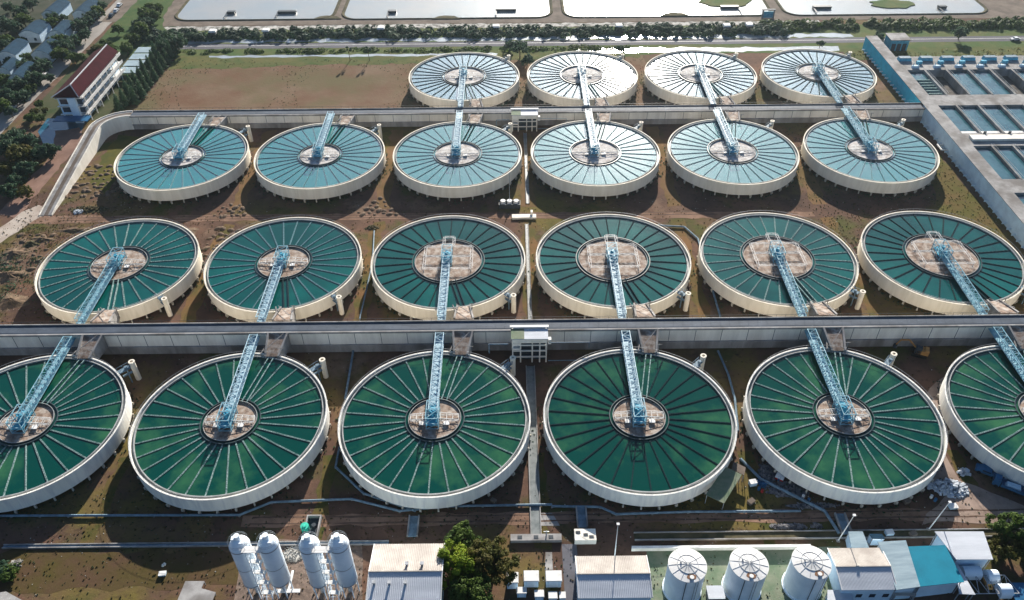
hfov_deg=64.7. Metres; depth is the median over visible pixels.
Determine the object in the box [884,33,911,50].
gate chamber
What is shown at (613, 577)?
warehouse
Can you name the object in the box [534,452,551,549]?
grass strip
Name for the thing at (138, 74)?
conical tree
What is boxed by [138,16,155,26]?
broadleaf tree
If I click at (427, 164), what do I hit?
settling tank
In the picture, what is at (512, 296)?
drain tower
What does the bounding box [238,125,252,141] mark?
drain tower
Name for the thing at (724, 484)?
shed
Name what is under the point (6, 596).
shed
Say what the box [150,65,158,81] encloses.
conical tree
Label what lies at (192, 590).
shed
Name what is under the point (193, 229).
soil heap
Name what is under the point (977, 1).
pond bank
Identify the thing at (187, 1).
pond bank
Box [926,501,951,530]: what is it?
light pole
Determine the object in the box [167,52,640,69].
green bank
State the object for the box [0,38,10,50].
broadleaf tree
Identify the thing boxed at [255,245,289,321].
truss bridge
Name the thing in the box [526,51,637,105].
settling tank
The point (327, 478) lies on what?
grass strip
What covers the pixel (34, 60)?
broadleaf tree
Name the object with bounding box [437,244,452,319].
truss bridge
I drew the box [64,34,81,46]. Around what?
broadleaf tree
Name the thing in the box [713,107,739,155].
truss bridge
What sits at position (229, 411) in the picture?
truss bridge
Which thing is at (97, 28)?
town road
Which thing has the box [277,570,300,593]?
pipe cross
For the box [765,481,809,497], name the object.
scrap heap
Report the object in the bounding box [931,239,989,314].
truss bridge
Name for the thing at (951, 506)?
crate
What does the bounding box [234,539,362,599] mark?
silo yard
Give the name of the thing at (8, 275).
soil heap
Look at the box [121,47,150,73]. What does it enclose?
parking canopy
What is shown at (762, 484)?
blue tarp
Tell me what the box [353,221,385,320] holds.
grass strip
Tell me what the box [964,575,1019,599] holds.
steel frame
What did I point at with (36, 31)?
house
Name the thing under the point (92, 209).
rubble heap
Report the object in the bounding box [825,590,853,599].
shed
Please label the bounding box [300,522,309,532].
mint tank
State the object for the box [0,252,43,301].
scrub
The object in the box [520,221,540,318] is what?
grass strip
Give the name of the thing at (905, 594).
shed
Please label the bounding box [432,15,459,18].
mud bank
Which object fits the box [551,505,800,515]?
pipeline
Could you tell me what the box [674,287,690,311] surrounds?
drain tower
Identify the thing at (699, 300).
grass strip
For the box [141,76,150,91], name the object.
conical tree
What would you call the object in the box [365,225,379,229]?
scrap heap
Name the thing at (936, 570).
shed
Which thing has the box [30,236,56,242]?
soil heap
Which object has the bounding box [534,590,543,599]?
equipment cabinet
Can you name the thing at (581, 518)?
access ramp
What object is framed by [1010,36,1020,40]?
parked car
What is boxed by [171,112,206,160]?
truss bridge
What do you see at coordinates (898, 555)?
shed
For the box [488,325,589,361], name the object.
valve house
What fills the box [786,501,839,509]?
scrap heap
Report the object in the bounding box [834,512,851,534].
access ramp
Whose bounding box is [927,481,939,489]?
plastic heap
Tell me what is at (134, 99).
conical tree
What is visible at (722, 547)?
yard wall
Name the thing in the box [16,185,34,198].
broadleaf tree
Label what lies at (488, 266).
settling tank
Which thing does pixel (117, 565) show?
green patch
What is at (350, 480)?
pipeline
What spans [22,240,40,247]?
soil heap
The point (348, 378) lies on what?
pipeline
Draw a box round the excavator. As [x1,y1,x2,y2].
[893,339,929,359]
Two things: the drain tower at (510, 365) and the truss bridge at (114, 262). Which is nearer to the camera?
the drain tower at (510, 365)
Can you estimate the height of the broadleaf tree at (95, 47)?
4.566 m
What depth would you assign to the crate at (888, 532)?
173.94 m
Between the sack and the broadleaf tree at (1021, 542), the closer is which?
the broadleaf tree at (1021, 542)
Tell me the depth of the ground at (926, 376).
215.48 m
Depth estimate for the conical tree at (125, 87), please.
328.52 m
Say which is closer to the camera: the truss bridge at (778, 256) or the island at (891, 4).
the truss bridge at (778, 256)
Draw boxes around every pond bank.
[174,0,341,20]
[341,0,552,19]
[560,0,771,17]
[774,0,987,15]
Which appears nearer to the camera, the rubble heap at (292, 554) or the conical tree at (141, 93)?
the rubble heap at (292, 554)
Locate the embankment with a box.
[101,0,1023,21]
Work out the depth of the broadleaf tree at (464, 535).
168.18 m
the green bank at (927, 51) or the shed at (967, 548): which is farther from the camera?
the green bank at (927, 51)
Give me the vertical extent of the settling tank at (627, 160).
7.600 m
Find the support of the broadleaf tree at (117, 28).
on the green bank at (124, 21)
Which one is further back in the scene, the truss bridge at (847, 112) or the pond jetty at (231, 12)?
the pond jetty at (231, 12)
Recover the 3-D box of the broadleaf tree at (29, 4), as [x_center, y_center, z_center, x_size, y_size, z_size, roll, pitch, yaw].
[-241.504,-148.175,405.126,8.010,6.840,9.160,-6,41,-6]
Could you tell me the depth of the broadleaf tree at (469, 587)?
158.81 m
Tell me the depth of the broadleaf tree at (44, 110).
322.77 m
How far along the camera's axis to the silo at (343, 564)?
156.04 m
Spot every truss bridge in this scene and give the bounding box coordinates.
[5,336,75,433]
[74,247,126,323]
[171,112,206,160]
[215,334,259,431]
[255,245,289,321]
[311,111,334,159]
[425,332,444,429]
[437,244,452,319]
[451,110,462,157]
[457,64,466,106]
[577,63,589,105]
[585,109,599,156]
[605,242,626,317]
[620,330,646,427]
[694,62,715,104]
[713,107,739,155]
[768,240,807,315]
[804,328,856,424]
[811,60,842,102]
[841,106,878,153]
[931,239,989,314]
[988,327,1023,381]
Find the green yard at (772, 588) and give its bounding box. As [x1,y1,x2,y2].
[647,547,839,599]
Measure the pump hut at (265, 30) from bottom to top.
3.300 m
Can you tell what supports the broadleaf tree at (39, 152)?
on the ground at (926, 376)
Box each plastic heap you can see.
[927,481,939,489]
[933,477,968,498]
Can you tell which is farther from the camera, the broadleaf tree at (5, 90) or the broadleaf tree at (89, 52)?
the broadleaf tree at (89, 52)
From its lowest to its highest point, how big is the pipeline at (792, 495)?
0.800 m
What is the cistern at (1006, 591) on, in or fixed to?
on the ground at (926, 376)
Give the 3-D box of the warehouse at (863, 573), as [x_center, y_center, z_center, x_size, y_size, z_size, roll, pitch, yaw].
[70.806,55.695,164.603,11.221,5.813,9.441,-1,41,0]
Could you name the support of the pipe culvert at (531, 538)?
on the ground at (926, 376)
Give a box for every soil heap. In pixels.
[0,247,32,261]
[0,269,30,283]
[0,292,30,312]
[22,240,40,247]
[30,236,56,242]
[53,227,90,232]
[187,227,198,234]
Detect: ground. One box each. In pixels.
[0,0,112,89]
[0,0,1023,599]
[22,26,176,120]
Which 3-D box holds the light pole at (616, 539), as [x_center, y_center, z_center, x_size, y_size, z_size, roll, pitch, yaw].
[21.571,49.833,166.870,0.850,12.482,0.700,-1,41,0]
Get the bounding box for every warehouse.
[365,543,444,599]
[575,555,652,599]
[827,548,896,599]
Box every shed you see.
[0,592,20,599]
[178,581,215,599]
[705,467,741,509]
[731,462,745,481]
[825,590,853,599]
[845,531,868,547]
[866,534,884,545]
[877,540,919,599]
[891,593,915,599]
[908,545,963,596]
[929,531,992,570]
[952,558,974,599]
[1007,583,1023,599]
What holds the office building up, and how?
on the town ground at (54, 110)
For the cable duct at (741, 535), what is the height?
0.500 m
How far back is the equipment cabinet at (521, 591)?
163.56 m
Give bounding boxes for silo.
[227,531,266,598]
[256,530,293,597]
[298,531,331,598]
[327,530,359,597]
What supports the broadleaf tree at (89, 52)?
on the town ground at (54, 110)
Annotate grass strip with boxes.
[78,457,130,551]
[179,224,234,322]
[230,130,276,209]
[312,455,336,539]
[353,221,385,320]
[375,130,403,208]
[518,130,536,206]
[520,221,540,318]
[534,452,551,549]
[646,126,680,206]
[671,219,710,316]
[737,451,774,544]
[773,125,826,203]
[820,217,884,315]
[947,449,994,543]
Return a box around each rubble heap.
[11,558,22,566]
[68,205,108,212]
[73,209,82,214]
[282,543,301,562]
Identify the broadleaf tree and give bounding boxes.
[0,1,14,12]
[0,15,11,31]
[0,34,14,41]
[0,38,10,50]
[0,74,9,85]
[0,87,13,98]
[0,97,11,112]
[0,127,25,139]
[0,136,19,156]
[0,160,14,175]
[0,183,19,198]
[0,559,14,578]
[0,563,20,582]
[1,83,16,91]
[2,105,17,117]
[4,91,26,106]
[5,20,24,34]
[5,143,32,164]
[5,172,27,186]
[6,75,27,90]
[11,4,29,17]
[12,161,38,177]
[13,12,34,26]
[13,132,41,146]
[14,88,31,102]
[15,57,27,68]
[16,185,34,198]
[19,52,32,60]
[21,0,39,10]
[22,70,44,86]
[23,83,36,93]
[23,112,36,122]
[28,58,52,72]
[29,108,38,114]
[29,143,49,161]
[31,57,40,62]
[33,99,43,107]
[35,74,46,84]
[35,114,45,121]
[40,17,58,25]
[41,107,47,113]
[43,143,61,159]
[44,73,55,81]
[45,12,61,24]
[47,40,59,45]
[49,46,68,60]
[51,34,63,40]
[56,38,75,49]
[59,13,67,19]
[62,50,71,58]
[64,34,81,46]
[65,52,80,63]
[70,18,87,33]
[76,16,94,28]
[76,27,91,40]
[76,53,85,61]
[81,9,99,22]
[86,49,93,55]
[90,5,105,17]
[90,44,100,50]
[97,1,107,9]
[103,40,112,44]
[108,44,117,49]
[110,23,124,33]
[117,41,133,53]
[122,33,140,44]
[130,21,148,35]
[131,19,141,24]
[136,7,149,17]
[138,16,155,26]
[139,9,161,21]
[144,3,153,9]
[151,2,163,12]
[154,37,174,50]
[159,28,177,37]
[167,33,187,49]
[436,538,481,589]
[443,520,482,548]
[447,573,493,599]
[464,535,519,586]
[503,40,514,49]
[510,40,528,57]
[520,53,534,65]
[616,45,625,53]
[816,40,825,47]
[874,32,884,41]
[953,26,969,39]
[985,511,1023,546]
[987,534,1023,560]
[1009,537,1023,561]
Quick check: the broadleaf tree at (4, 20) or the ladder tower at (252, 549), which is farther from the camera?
the broadleaf tree at (4, 20)
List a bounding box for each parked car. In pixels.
[975,463,996,478]
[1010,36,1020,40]
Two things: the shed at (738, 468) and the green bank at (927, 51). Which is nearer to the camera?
the shed at (738, 468)
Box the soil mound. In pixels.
[26,267,36,270]
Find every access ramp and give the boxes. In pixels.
[407,515,419,536]
[576,506,587,527]
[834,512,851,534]
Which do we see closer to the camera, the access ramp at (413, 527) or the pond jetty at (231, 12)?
the access ramp at (413, 527)
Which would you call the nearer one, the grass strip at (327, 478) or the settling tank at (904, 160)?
the grass strip at (327, 478)
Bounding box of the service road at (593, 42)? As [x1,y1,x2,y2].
[182,36,1023,48]
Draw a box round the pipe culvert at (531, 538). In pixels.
[511,531,561,542]
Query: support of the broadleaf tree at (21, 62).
on the town ground at (39, 9)
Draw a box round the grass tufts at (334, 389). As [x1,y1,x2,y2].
[0,59,1015,599]
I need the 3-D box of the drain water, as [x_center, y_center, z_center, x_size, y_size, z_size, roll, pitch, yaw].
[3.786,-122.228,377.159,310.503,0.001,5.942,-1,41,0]
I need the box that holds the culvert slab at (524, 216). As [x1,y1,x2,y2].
[512,210,535,218]
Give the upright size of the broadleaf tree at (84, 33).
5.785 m
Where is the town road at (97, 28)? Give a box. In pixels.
[0,0,121,133]
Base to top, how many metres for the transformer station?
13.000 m
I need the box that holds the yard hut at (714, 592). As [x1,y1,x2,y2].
[705,585,725,599]
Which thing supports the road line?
on the service road at (593, 42)
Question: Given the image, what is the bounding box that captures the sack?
[956,467,970,476]
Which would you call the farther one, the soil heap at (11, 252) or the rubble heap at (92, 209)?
the rubble heap at (92, 209)
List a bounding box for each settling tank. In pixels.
[0,334,133,513]
[34,216,203,323]
[113,115,251,203]
[128,332,330,513]
[203,215,363,321]
[254,113,386,202]
[338,331,530,511]
[370,213,525,319]
[393,112,522,200]
[409,52,519,106]
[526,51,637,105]
[530,111,659,199]
[535,212,690,318]
[542,329,736,509]
[643,50,756,104]
[665,110,799,197]
[696,210,858,316]
[741,327,947,507]
[759,49,876,103]
[799,108,939,196]
[856,209,1023,314]
[937,325,1023,488]
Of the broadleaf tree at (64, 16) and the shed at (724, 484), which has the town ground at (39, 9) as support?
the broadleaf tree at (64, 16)
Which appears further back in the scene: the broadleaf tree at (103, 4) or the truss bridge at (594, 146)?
the broadleaf tree at (103, 4)
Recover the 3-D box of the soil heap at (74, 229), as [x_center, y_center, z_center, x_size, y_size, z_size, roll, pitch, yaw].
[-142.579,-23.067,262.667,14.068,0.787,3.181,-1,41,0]
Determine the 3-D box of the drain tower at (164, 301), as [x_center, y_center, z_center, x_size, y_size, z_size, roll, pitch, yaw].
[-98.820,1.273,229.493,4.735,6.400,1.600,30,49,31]
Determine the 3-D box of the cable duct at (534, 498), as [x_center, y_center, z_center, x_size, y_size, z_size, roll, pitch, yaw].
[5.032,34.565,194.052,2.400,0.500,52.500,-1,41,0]
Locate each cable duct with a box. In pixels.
[523,133,528,203]
[525,223,531,318]
[526,365,541,533]
[634,528,1023,540]
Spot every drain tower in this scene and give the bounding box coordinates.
[116,359,141,382]
[155,292,172,316]
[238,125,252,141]
[308,357,328,380]
[328,290,343,314]
[370,124,382,139]
[500,355,515,376]
[501,122,511,134]
[501,289,515,312]
[633,121,643,130]
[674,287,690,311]
[692,353,706,370]
[765,120,774,128]
[847,285,865,309]
[884,351,896,366]
[897,118,905,126]
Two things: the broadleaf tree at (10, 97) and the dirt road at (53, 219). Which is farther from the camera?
the broadleaf tree at (10, 97)
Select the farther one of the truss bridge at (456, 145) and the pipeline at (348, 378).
the truss bridge at (456, 145)
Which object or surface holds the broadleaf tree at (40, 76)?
on the ground at (926, 376)
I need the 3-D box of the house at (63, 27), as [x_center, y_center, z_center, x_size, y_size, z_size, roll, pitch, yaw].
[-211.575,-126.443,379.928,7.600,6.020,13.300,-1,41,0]
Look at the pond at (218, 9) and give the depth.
406.95 m
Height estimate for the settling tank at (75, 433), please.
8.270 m
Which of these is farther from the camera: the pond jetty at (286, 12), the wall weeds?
the pond jetty at (286, 12)
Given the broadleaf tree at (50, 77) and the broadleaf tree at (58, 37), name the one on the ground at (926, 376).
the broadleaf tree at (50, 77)
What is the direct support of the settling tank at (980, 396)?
on the ground at (926, 376)
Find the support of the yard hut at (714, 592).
on the green yard at (772, 588)
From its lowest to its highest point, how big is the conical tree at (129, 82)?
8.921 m
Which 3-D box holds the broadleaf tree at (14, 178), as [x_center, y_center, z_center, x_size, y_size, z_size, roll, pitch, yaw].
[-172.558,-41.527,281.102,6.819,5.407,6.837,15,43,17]
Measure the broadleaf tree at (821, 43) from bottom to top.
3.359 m
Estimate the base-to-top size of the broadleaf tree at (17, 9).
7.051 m
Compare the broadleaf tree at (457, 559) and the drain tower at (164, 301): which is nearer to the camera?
the broadleaf tree at (457, 559)
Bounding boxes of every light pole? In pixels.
[614,523,619,555]
[836,514,855,541]
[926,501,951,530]
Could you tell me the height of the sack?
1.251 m
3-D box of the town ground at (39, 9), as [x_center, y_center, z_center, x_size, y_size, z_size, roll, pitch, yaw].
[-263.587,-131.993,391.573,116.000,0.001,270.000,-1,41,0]
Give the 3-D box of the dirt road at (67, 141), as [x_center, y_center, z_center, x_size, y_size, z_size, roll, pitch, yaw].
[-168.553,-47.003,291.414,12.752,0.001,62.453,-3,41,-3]
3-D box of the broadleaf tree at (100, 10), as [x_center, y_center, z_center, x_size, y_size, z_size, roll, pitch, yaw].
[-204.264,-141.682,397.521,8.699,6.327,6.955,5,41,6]
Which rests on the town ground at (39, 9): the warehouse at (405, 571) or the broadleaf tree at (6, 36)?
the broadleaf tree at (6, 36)
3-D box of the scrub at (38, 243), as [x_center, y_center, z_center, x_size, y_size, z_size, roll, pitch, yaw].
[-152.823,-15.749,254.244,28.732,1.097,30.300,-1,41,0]
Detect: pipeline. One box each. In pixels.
[0,498,551,517]
[2,540,388,548]
[334,446,415,511]
[344,350,353,399]
[359,230,374,320]
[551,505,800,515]
[657,224,720,316]
[717,350,738,431]
[739,458,840,533]
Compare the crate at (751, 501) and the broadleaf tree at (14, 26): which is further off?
the broadleaf tree at (14, 26)
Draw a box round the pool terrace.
[38,118,84,143]
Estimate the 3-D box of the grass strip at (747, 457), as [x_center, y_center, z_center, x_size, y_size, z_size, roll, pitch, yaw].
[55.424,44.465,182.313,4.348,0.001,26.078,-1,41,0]
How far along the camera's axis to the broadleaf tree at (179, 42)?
364.23 m
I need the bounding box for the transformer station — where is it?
[499,173,519,208]
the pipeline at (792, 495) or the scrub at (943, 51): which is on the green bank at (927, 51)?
the scrub at (943, 51)
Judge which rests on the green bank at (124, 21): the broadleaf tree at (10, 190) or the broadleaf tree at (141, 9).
the broadleaf tree at (141, 9)
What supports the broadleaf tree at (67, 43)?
on the ground at (926, 376)
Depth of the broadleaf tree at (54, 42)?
362.87 m
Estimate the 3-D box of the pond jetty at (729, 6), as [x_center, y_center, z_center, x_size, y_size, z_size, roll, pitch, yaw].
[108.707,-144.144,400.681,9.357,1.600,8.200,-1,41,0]
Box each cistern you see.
[959,565,982,581]
[983,569,999,586]
[992,584,1013,599]
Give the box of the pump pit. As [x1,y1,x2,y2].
[303,515,321,537]
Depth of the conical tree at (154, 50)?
355.61 m
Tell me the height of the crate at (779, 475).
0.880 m
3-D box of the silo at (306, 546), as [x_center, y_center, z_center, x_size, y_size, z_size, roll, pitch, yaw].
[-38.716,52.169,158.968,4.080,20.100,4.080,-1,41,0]
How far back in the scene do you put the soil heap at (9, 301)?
234.66 m
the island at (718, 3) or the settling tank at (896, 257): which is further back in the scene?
the island at (718, 3)
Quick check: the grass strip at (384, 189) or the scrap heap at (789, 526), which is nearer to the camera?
the scrap heap at (789, 526)
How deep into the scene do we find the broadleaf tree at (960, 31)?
368.54 m
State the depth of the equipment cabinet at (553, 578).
165.00 m
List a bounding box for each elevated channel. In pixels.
[0,312,1023,355]
[129,101,925,128]
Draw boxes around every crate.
[158,571,166,576]
[747,497,755,505]
[748,478,757,486]
[775,472,784,481]
[884,529,894,535]
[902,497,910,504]
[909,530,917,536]
[948,503,958,509]
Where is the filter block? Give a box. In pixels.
[862,36,1023,248]
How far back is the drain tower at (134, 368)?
208.23 m
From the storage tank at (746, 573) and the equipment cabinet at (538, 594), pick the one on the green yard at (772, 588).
the storage tank at (746, 573)
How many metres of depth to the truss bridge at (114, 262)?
230.83 m
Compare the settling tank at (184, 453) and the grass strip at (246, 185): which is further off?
the grass strip at (246, 185)
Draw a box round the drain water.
[188,33,853,43]
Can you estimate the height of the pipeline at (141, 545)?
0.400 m
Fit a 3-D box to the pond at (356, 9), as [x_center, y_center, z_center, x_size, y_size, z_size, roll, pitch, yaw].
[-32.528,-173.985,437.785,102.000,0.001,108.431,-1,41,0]
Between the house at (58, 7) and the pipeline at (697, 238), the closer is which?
the pipeline at (697, 238)
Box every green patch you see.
[0,547,238,593]
[90,135,138,193]
[931,151,1013,247]
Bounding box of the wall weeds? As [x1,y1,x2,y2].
[0,69,1021,523]
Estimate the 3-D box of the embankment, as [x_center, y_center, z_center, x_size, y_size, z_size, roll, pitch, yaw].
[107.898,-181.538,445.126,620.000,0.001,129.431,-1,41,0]
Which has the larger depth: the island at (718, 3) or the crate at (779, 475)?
the island at (718, 3)
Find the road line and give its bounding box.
[256,38,985,45]
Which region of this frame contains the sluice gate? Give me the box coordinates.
[761,9,775,17]
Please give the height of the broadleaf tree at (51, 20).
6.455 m
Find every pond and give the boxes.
[178,0,337,19]
[345,0,549,18]
[563,0,766,16]
[778,0,983,14]
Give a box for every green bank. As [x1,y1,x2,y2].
[86,0,173,54]
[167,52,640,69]
[841,46,1023,59]
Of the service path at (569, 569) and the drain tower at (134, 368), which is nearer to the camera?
the service path at (569, 569)
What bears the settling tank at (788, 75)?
on the ground at (926, 376)
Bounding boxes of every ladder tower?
[240,543,275,599]
[312,543,341,599]
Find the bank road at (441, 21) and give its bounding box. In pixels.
[163,13,1023,25]
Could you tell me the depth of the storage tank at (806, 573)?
159.98 m
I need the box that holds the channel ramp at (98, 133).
[39,110,133,215]
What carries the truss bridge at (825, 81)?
on the settling tank at (788, 75)
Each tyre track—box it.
[57,213,797,220]
[59,210,796,218]
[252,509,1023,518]
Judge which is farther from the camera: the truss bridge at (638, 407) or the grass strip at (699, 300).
the grass strip at (699, 300)
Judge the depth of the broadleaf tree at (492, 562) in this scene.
162.70 m
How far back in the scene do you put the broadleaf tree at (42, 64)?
346.16 m
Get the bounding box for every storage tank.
[662,548,706,599]
[721,547,768,599]
[781,545,831,599]
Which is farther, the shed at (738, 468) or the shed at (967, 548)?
the shed at (738, 468)
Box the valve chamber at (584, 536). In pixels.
[574,529,595,543]
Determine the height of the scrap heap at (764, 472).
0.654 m
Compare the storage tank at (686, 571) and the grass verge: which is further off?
the grass verge
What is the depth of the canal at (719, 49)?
366.20 m
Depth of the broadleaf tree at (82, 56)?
358.58 m
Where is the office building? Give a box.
[51,44,125,122]
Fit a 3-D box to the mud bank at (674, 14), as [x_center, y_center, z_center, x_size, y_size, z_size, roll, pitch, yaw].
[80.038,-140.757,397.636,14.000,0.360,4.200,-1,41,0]
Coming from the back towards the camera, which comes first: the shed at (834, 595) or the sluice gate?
the sluice gate
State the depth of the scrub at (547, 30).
379.48 m
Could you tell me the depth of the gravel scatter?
180.70 m
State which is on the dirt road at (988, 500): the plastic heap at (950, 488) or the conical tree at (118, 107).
the plastic heap at (950, 488)
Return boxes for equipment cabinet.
[506,572,518,588]
[516,587,526,597]
[523,570,538,586]
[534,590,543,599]
[545,570,561,586]
[548,591,557,599]
[559,592,565,599]
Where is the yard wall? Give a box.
[631,544,810,550]
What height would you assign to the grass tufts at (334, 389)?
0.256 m
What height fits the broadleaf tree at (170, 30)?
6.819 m
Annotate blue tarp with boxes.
[757,479,767,487]
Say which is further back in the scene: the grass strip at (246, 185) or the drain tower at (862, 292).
the grass strip at (246, 185)
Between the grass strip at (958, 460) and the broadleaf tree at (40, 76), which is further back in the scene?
the broadleaf tree at (40, 76)
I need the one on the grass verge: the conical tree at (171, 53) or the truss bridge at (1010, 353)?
the conical tree at (171, 53)
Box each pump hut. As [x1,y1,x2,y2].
[208,29,216,34]
[261,28,269,35]
[377,25,384,31]
[492,24,499,31]
[615,23,622,30]
[722,23,730,29]
[745,22,753,29]
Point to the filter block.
(972, 121)
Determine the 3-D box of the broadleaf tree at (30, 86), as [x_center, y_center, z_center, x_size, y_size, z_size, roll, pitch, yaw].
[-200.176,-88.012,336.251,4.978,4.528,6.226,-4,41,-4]
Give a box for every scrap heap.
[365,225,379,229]
[758,463,776,484]
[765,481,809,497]
[769,523,807,529]
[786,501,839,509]
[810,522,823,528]
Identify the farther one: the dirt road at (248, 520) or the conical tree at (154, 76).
the conical tree at (154, 76)
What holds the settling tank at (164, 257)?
on the ground at (926, 376)
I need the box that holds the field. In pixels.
[135,55,657,109]
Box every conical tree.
[112,94,124,111]
[118,87,129,107]
[122,80,130,101]
[125,74,136,94]
[128,85,140,104]
[130,69,141,87]
[135,66,144,83]
[136,79,146,98]
[139,58,149,77]
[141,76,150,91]
[144,70,154,86]
[145,55,156,72]
[148,50,156,67]
[150,41,161,59]
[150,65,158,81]
[155,38,165,56]
[156,60,164,74]
[157,51,168,68]
[162,30,167,37]
[162,48,171,63]
[166,41,176,59]
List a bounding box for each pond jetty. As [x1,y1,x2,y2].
[223,10,235,17]
[274,10,296,17]
[386,10,396,16]
[495,7,515,14]
[720,5,741,11]
[812,5,831,12]
[937,5,946,11]
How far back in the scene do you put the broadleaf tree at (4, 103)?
320.19 m
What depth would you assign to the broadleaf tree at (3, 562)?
168.50 m
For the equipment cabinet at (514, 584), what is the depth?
164.74 m
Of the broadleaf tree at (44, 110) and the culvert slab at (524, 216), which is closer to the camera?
the culvert slab at (524, 216)
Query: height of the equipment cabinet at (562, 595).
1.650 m
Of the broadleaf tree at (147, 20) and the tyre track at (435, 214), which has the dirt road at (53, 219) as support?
the tyre track at (435, 214)
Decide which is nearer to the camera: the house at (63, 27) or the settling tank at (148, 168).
the settling tank at (148, 168)
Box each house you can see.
[0,38,31,63]
[0,57,18,74]
[8,61,33,83]
[19,20,51,42]
[31,38,57,61]
[42,0,72,21]
[48,20,76,37]
[72,0,97,18]
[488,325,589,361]
[496,108,566,131]
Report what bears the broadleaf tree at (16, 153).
on the ground at (926, 376)
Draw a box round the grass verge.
[141,22,1023,59]
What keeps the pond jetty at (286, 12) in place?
on the pond at (218, 9)
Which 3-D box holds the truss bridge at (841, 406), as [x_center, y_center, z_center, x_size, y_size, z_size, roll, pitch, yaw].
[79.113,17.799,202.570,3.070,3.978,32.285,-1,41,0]
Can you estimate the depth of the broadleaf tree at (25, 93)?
328.37 m
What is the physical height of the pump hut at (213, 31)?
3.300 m
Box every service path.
[545,552,552,569]
[562,544,576,599]
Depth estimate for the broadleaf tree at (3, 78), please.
339.50 m
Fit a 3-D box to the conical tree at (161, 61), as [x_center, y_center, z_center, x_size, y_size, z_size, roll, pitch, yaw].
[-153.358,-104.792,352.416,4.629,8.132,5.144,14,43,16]
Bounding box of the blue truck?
[992,473,1023,496]
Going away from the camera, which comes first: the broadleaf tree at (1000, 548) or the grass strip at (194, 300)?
the broadleaf tree at (1000, 548)
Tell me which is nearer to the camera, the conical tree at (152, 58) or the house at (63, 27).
the conical tree at (152, 58)
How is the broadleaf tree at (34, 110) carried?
on the town ground at (54, 110)
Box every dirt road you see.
[0,127,81,217]
[0,205,41,242]
[13,211,814,223]
[241,507,1023,527]
[922,377,1023,524]
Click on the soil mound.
(31, 268)
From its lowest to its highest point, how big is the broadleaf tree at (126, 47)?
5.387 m
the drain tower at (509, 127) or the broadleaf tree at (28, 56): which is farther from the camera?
the broadleaf tree at (28, 56)
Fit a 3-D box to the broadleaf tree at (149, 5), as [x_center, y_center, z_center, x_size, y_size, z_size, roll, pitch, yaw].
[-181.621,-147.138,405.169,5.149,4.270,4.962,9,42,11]
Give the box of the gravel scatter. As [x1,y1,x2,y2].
[0,193,1020,592]
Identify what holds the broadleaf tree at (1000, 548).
on the ground at (926, 376)
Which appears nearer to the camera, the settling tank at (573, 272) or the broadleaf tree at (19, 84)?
the settling tank at (573, 272)
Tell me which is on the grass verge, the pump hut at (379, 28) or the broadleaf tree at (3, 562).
the pump hut at (379, 28)
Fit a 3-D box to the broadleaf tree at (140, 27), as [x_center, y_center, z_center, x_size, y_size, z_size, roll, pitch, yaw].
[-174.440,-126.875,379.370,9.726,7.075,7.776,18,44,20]
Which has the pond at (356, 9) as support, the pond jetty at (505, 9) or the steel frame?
the pond jetty at (505, 9)
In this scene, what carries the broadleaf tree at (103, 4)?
on the ground at (926, 376)
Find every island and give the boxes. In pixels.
[698,0,751,6]
[869,0,914,7]
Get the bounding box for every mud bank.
[314,15,340,18]
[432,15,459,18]
[661,12,689,15]
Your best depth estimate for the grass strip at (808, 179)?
282.77 m
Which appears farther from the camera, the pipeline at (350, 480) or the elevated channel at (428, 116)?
the elevated channel at (428, 116)
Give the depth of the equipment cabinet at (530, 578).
165.04 m
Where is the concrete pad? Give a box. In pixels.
[541,513,559,525]
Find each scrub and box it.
[0,223,84,277]
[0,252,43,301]
[138,20,789,42]
[178,44,631,54]
[759,15,1023,31]
[842,47,1023,59]
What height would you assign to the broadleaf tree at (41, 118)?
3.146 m
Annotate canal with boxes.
[209,53,497,57]
[576,46,838,52]
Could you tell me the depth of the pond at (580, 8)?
403.77 m
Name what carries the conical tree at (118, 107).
on the ground at (926, 376)
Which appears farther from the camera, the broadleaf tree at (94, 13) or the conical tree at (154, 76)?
the broadleaf tree at (94, 13)
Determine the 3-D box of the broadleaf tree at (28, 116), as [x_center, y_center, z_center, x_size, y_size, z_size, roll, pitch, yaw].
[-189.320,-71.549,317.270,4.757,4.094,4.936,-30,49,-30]
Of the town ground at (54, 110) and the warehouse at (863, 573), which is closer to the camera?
the warehouse at (863, 573)
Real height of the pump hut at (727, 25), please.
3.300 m
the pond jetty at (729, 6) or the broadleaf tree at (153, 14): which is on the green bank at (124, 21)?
the broadleaf tree at (153, 14)
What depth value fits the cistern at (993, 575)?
163.98 m
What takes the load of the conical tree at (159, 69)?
on the ground at (926, 376)
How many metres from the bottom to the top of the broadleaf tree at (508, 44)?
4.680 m
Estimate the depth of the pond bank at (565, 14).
395.33 m
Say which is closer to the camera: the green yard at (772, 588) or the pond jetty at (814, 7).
the green yard at (772, 588)
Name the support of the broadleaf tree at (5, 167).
on the ground at (926, 376)
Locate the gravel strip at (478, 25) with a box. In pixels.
[164,20,819,30]

